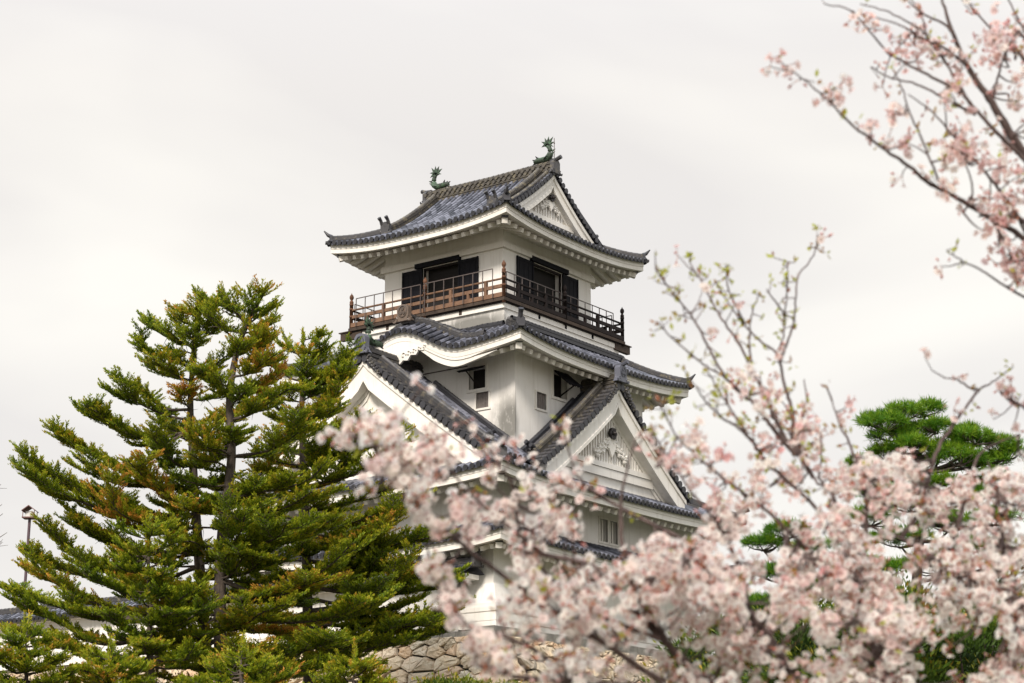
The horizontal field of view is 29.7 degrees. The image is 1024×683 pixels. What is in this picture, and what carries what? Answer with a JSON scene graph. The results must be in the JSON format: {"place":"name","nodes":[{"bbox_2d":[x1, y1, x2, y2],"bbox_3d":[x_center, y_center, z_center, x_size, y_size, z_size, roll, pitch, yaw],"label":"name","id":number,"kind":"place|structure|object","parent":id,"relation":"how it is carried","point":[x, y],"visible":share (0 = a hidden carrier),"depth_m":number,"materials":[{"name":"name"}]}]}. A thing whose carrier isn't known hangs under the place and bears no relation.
{"place":"outdoors","nodes":[
{"label":"outdoors","id":0,"kind":"place"},
{"bbox_2d":[0,644,760,674],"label":"terrace","id":1,"kind":"structure","parent":0,"point":[93,666],"depth_m":89.50,"materials":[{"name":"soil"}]},
{"bbox_2d":[21,505,38,582],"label":"lamp post","id":2,"kind":"object","parent":1,"relation":"on","point":[27,512],"visible":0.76,"depth_m":100.80,"materials":[{"name":"grey metal"}]},
{"bbox_2d":[0,548,483,670],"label":"boundary wall","id":3,"kind":"structure","parent":1,"relation":"on","point":[13,615],"depth_m":85.48,"materials":[{"name":"paint"}]},
{"bbox_2d":[0,0,1023,665],"label":"sky","id":4,"kind":"structure","parent":0,"point":[151,150],"materials":[{"name":"white"}]},
{"label":"ground","id":5,"kind":"structure","parent":0,"visible":0},
{"bbox_2d":[0,609,85,682],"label":"conifer tree","id":6,"kind":"object","parent":5,"relation":"on","point":[21,660],"visible":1,"depth_m":53.10,"materials":[{"name":"green plant"}]},
{"bbox_2d":[61,632,158,682],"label":"conifer tree","id":7,"kind":"object","parent":5,"relation":"on","point":[94,657],"visible":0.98,"depth_m":54.24,"materials":[{"name":"green plant"}]},
{"bbox_2d":[0,510,229,682],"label":"conifer tree","id":8,"kind":"object","parent":5,"relation":"on","point":[152,648],"visible":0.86,"depth_m":57.45,"materials":[{"name":"green plant"}]},
{"bbox_2d":[7,292,322,682],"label":"conifer tree","id":9,"kind":"object","parent":5,"relation":"on","point":[118,501],"visible":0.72,"depth_m":62.02,"materials":[{"name":"green plant"}]},
{"bbox_2d":[171,629,304,682],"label":"conifer tree","id":10,"kind":"object","parent":5,"relation":"on","point":[220,670],"visible":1,"depth_m":53.34,"materials":[{"name":"green plant"}]},
{"bbox_2d":[116,273,405,682],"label":"conifer tree","id":11,"kind":"object","parent":5,"relation":"on","point":[229,524],"visible":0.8,"depth_m":59.95,"materials":[{"name":"green plant"}]},
{"bbox_2d":[4,625,695,682],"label":"stone wall","id":12,"kind":"structure","parent":5,"relation":"on","point":[441,653],"depth_m":75.07,"materials":[{"name":"beige stone"}]},
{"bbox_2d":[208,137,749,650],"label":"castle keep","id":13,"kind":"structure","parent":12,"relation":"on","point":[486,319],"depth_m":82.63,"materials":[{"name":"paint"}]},
{"bbox_2d":[402,254,478,310],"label":"doorway","id":14,"kind":"structure","parent":13,"relation":"in","point":[469,265],"depth_m":85.74,"materials":[{"name":"black wood"}]},
{"bbox_2d":[457,364,487,392],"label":"window","id":15,"kind":"structure","parent":13,"relation":"in","point":[480,380],"depth_m":81.30,"materials":[{"name":"paint"}]},
{"bbox_2d":[474,389,490,410],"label":"window","id":16,"kind":"structure","parent":13,"relation":"in","point":[483,400],"depth_m":80.85,"materials":[{"name":"grey wood"}]},
{"bbox_2d":[535,389,547,412],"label":"window","id":17,"kind":"structure","parent":13,"relation":"in","point":[539,398],"depth_m":81.32,"materials":[{"name":"grey wood"}]},
{"bbox_2d":[516,255,578,318],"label":"doorway","id":18,"kind":"structure","parent":13,"relation":"in","point":[524,267],"depth_m":86.23,"materials":[{"name":"black wood"}]},
{"bbox_2d":[551,368,582,402],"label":"window","id":19,"kind":"structure","parent":13,"relation":"in","point":[556,380],"depth_m":82.54,"materials":[{"name":"paint"}]},
{"bbox_2d":[598,516,608,544],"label":"window","id":20,"kind":"structure","parent":13,"relation":"in","point":[600,522],"depth_m":82.16,"materials":[{"name":"paint"}]},
{"bbox_2d":[609,519,619,546],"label":"window","id":21,"kind":"structure","parent":13,"relation":"in","point":[610,523],"depth_m":82.77,"materials":[{"name":"paint"}]},
{"bbox_2d":[302,638,397,682],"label":"conifer tree","id":22,"kind":"object","parent":5,"relation":"on","point":[334,672],"visible":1,"depth_m":56.12,"materials":[{"name":"green plant"}]},
{"bbox_2d":[226,325,476,682],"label":"conifer tree","id":23,"kind":"object","parent":5,"relation":"on","point":[386,624],"visible":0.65,"depth_m":65.63,"materials":[{"name":"green plant"}]},
{"bbox_2d":[411,667,496,682],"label":"bush","id":24,"kind":"object","parent":5,"relation":"on","point":[439,679],"visible":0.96,"depth_m":60.52,"materials":[{"name":"green plant"}]},
{"bbox_2d":[496,678,528,682],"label":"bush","id":25,"kind":"object","parent":5,"relation":"on","point":[513,681],"visible":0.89,"depth_m":61.07,"materials":[{"name":"green plant"}]},
{"bbox_2d":[316,223,1023,682],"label":"cherry tree","id":26,"kind":"object","parent":5,"relation":"on","point":[664,569],"visible":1,"depth_m":5.49,"materials":[{"name":"pink plant"}]},
{"bbox_2d":[641,605,809,682],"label":"bush","id":27,"kind":"object","parent":5,"relation":"on","point":[691,653],"visible":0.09,"depth_m":44.98,"materials":[{"name":"green plant"}]},
{"bbox_2d":[680,606,887,682],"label":"bush","id":28,"kind":"object","parent":5,"relation":"on","point":[765,677],"visible":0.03,"depth_m":41.25,"materials":[{"name":"green plant"}]},
{"bbox_2d":[739,515,832,620],"bbox_3d":[8.450,11.715,62.098,4.907,12.490,2.619,0,-15,0],"label":"pine tree","id":29,"kind":"object","parent":5,"relation":"on","point":[768,537],"visible":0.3,"depth_m":63.25,"materials":[{"name":"green plant"}]},
{"bbox_2d":[736,582,964,682],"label":"bush","id":30,"kind":"object","parent":5,"relation":"on","point":[802,646],"visible":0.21,"depth_m":39.09,"materials":[{"name":"green plant"}]},
{"bbox_2d":[760,0,1023,297],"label":"cherry tree","id":31,"kind":"object","parent":5,"relation":"on","point":[959,148],"visible":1,"depth_m":6.27,"materials":[{"name":"pink plant"}]},
{"bbox_2d":[819,394,1023,601],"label":"pine tree","id":32,"kind":"object","parent":5,"relation":"on","point":[902,431],"visible":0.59,"depth_m":60.83,"materials":[{"name":"green plant"}]},
{"bbox_2d":[867,567,1005,681],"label":"bush","id":33,"kind":"object","parent":5,"relation":"on","point":[910,589],"visible":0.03,"depth_m":42.19,"materials":[{"name":"green plant"}]},
{"bbox_2d":[867,594,1023,682],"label":"bush","id":34,"kind":"object","parent":5,"relation":"on","point":[983,639],"visible":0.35,"depth_m":39.58,"materials":[{"name":"green plant"}]},
{"bbox_2d":[947,566,1023,669],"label":"bush","id":35,"kind":"object","parent":5,"relation":"on","point":[989,646],"visible":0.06,"depth_m":42.73,"materials":[{"name":"green plant"}]}
]}

